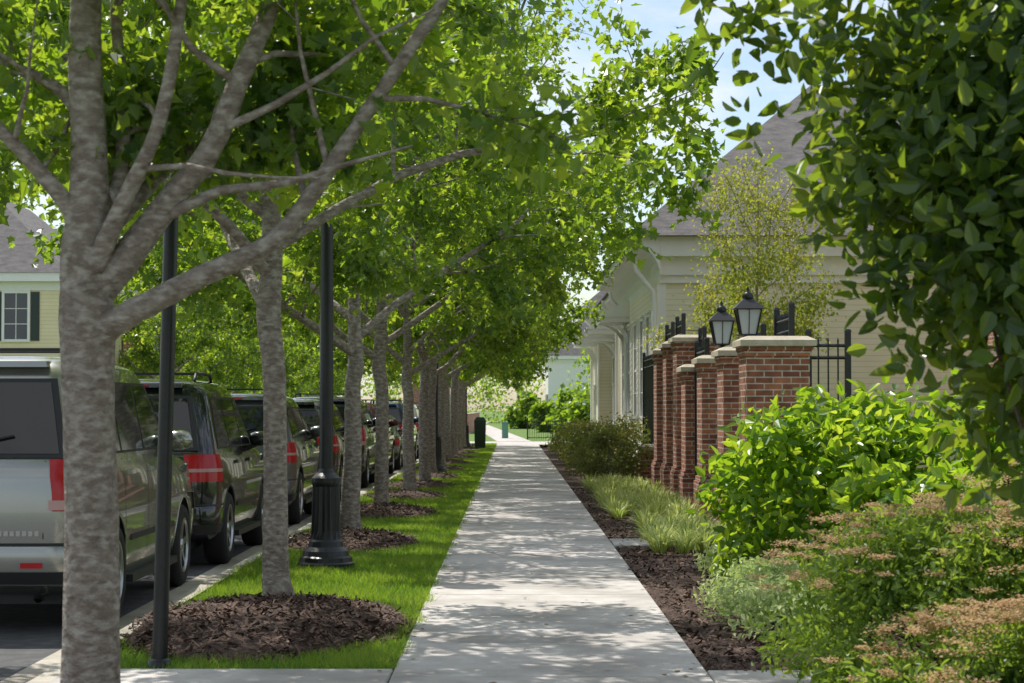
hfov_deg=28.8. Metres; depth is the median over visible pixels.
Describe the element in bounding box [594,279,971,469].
walls
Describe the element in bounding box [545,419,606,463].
nandina bush
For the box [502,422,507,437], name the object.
utility box
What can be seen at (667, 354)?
brick pillar
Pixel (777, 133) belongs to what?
roof
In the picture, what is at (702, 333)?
iron fence
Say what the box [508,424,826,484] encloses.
lawn
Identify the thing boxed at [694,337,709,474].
iron fence
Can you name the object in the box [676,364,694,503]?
brick pillar
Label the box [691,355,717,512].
brick pillar
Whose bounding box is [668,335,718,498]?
brick pillar
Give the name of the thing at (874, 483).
hydrangea bush
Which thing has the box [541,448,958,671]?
mulch bed
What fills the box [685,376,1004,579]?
hydrangea bush
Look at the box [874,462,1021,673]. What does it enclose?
spirea bush
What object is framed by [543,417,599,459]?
nandina bush
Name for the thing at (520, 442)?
driveway
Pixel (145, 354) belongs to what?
street tree
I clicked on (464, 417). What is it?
maple tree
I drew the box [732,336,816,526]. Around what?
brick pillar
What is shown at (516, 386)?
maple tree
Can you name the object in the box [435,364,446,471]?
street lamp
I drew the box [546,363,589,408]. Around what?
walls
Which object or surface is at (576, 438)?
nandina bush
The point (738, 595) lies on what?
variegated groundcover
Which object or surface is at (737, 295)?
crape myrtle tree
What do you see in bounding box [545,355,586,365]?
cornice
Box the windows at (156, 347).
[121,324,187,353]
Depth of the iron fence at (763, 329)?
27.29 m
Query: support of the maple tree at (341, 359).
on the ground at (499, 415)
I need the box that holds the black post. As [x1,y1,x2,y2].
[148,175,177,668]
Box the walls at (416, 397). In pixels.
[413,373,449,404]
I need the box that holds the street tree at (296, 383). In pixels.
[197,302,334,397]
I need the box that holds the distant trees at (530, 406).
[0,142,589,431]
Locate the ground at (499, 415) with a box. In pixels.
[450,411,549,447]
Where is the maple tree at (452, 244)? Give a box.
[62,0,633,503]
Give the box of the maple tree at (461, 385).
[362,337,566,450]
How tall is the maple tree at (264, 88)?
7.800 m
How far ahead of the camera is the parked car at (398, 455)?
53.45 m
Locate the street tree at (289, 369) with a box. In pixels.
[258,328,319,391]
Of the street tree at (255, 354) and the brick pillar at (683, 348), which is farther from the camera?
the street tree at (255, 354)
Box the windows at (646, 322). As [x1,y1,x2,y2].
[612,283,753,423]
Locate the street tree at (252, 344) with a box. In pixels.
[154,291,292,392]
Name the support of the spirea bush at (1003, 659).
on the mulch bed
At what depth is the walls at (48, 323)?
69.06 m
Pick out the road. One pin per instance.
(30, 634)
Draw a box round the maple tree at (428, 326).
[220,0,644,490]
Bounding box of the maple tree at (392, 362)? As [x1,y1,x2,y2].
[344,128,574,464]
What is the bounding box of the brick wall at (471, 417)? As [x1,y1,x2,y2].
[467,412,479,432]
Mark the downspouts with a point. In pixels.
(639, 274)
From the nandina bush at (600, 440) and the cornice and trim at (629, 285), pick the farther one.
the cornice and trim at (629, 285)
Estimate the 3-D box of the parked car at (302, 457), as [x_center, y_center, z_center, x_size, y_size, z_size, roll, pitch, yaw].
[-3.960,1.682,29.850,2.264,1.948,4.620,0,-2,0]
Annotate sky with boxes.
[0,0,943,410]
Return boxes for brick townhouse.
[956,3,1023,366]
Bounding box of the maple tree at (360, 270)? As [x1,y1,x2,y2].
[0,0,658,528]
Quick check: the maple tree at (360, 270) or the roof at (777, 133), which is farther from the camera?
the roof at (777, 133)
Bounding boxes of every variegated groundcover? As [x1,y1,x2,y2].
[691,552,906,640]
[692,533,809,585]
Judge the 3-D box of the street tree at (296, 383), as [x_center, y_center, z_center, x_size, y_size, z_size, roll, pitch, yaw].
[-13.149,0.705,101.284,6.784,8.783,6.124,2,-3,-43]
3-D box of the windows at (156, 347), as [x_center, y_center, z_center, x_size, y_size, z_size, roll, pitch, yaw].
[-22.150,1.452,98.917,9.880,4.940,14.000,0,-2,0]
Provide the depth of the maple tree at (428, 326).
34.31 m
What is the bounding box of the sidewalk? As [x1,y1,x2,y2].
[49,425,943,682]
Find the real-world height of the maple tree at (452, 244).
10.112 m
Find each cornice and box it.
[0,273,130,299]
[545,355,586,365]
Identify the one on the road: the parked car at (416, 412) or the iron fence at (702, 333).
the parked car at (416, 412)
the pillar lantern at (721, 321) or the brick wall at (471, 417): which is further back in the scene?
the brick wall at (471, 417)
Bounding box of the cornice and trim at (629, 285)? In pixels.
[577,236,924,425]
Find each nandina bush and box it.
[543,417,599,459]
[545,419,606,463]
[548,418,598,454]
[555,421,629,467]
[557,420,630,474]
[562,420,652,480]
[587,411,650,477]
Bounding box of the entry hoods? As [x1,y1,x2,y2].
[572,300,629,426]
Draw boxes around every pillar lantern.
[706,300,735,347]
[731,287,764,336]
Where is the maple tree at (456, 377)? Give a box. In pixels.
[412,177,534,454]
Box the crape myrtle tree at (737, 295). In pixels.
[638,141,847,353]
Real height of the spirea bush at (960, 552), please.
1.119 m
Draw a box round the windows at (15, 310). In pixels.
[0,289,39,341]
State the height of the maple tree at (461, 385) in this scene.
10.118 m
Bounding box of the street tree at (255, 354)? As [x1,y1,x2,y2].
[124,287,283,392]
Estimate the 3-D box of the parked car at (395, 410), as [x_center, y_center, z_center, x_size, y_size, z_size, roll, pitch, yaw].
[-3.920,2.743,61.032,2.222,1.928,4.620,0,-2,0]
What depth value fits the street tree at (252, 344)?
91.92 m
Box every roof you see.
[0,202,132,291]
[547,320,592,354]
[582,86,898,310]
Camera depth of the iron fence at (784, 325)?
25.46 m
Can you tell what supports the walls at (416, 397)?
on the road
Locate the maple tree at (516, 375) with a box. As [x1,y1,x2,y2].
[336,271,604,459]
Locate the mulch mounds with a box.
[128,444,477,664]
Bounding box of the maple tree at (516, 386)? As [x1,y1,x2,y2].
[394,346,552,391]
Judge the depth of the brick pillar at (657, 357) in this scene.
38.58 m
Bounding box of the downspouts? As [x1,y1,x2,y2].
[581,261,656,428]
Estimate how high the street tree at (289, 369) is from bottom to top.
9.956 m
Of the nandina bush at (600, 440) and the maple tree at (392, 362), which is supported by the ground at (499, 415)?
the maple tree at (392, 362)
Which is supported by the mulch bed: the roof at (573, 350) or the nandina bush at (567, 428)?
the nandina bush at (567, 428)
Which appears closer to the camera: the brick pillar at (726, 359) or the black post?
the black post
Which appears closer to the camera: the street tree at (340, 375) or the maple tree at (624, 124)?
the maple tree at (624, 124)
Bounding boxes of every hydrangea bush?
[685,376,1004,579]
[781,453,1017,615]
[891,368,1023,500]
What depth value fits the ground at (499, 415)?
481.92 m
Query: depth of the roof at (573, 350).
165.16 m
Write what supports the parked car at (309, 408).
on the road
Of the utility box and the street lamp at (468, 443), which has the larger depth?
the utility box
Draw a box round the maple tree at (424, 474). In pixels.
[289,42,566,480]
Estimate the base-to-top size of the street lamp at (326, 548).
4.410 m
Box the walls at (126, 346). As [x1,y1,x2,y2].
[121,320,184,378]
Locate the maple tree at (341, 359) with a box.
[230,64,590,472]
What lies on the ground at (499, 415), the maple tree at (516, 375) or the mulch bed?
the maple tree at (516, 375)
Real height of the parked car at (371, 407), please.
1.878 m
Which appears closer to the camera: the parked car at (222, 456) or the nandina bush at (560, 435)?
the parked car at (222, 456)
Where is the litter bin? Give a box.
[474,417,485,447]
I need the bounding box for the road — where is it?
[0,421,488,681]
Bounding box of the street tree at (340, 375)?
[258,325,347,396]
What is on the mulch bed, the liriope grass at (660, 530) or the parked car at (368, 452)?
the liriope grass at (660, 530)
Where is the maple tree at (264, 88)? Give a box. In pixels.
[0,0,621,682]
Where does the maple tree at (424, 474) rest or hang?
on the ground at (499, 415)
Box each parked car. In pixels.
[0,348,194,612]
[134,372,262,563]
[227,389,318,523]
[292,393,375,487]
[293,399,343,501]
[361,399,398,473]
[363,400,418,460]
[389,415,402,469]
[402,400,418,458]
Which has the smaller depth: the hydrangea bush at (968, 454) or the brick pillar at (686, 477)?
the hydrangea bush at (968, 454)
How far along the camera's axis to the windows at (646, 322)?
53.47 m
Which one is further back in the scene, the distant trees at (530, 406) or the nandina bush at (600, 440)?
the distant trees at (530, 406)
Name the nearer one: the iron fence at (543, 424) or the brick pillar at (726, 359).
the brick pillar at (726, 359)
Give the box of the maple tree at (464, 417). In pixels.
[413,304,564,446]
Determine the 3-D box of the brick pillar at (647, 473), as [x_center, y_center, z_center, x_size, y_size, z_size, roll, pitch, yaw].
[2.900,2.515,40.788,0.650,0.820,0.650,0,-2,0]
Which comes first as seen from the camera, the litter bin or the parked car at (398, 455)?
the parked car at (398, 455)
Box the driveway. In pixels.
[470,441,554,443]
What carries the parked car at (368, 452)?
on the road
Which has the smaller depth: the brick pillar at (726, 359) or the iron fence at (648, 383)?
the brick pillar at (726, 359)
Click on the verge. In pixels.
(492, 424)
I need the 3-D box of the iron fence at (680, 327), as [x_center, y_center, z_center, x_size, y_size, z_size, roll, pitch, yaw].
[3.000,1.059,35.434,0.090,3.070,1.390,0,-2,0]
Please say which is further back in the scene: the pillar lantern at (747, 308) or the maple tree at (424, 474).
the maple tree at (424, 474)
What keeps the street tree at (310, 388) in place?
on the far pavement
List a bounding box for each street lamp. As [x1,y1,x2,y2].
[297,131,353,569]
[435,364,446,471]
[466,388,471,446]
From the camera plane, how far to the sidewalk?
14.58 m
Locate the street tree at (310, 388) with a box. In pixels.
[288,344,367,396]
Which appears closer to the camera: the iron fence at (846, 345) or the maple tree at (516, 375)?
the iron fence at (846, 345)
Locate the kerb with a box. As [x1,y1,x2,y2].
[0,420,491,682]
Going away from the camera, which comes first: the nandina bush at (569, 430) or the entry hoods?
the nandina bush at (569, 430)
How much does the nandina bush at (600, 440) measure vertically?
1.314 m
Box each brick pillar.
[637,444,653,483]
[650,348,662,485]
[658,341,672,492]
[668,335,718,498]
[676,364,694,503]
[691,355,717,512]
[711,347,738,524]
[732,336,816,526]
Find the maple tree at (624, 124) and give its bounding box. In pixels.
[0,0,728,596]
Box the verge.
[120,421,503,682]
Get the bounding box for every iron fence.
[527,418,562,439]
[642,353,653,443]
[665,322,674,341]
[675,313,685,335]
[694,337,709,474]
[698,326,706,346]
[757,323,766,335]
[773,302,795,335]
[804,329,851,498]
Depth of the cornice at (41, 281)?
68.97 m
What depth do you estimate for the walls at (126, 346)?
92.05 m
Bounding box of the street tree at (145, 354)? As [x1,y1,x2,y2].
[114,278,249,388]
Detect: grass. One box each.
[576,471,736,553]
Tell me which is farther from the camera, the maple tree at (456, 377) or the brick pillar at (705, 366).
the maple tree at (456, 377)
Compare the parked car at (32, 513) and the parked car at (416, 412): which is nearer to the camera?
the parked car at (32, 513)
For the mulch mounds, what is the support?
on the verge
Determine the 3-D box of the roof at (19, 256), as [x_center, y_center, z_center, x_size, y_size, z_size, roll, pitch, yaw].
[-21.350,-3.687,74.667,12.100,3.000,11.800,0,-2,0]
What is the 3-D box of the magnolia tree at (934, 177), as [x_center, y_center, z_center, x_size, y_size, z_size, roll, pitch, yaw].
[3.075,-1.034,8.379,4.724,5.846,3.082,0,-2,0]
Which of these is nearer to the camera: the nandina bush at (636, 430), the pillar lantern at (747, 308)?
the pillar lantern at (747, 308)
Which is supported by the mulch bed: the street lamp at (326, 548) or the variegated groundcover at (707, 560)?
the variegated groundcover at (707, 560)
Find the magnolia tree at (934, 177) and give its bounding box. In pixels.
[679,0,1023,545]
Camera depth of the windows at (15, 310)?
69.04 m
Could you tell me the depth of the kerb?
16.46 m
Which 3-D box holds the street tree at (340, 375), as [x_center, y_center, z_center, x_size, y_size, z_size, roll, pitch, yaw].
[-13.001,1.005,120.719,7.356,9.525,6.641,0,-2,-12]
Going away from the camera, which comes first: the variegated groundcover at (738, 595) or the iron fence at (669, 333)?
the variegated groundcover at (738, 595)
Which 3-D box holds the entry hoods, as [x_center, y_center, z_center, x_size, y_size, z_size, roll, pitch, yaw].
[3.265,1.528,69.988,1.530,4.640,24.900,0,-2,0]
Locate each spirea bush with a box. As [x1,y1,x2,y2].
[743,489,1023,682]
[813,594,1023,682]
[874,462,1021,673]
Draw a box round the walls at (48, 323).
[0,290,121,365]
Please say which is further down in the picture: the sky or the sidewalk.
the sidewalk
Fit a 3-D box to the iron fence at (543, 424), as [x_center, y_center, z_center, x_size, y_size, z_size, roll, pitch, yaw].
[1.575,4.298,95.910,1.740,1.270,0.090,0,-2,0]

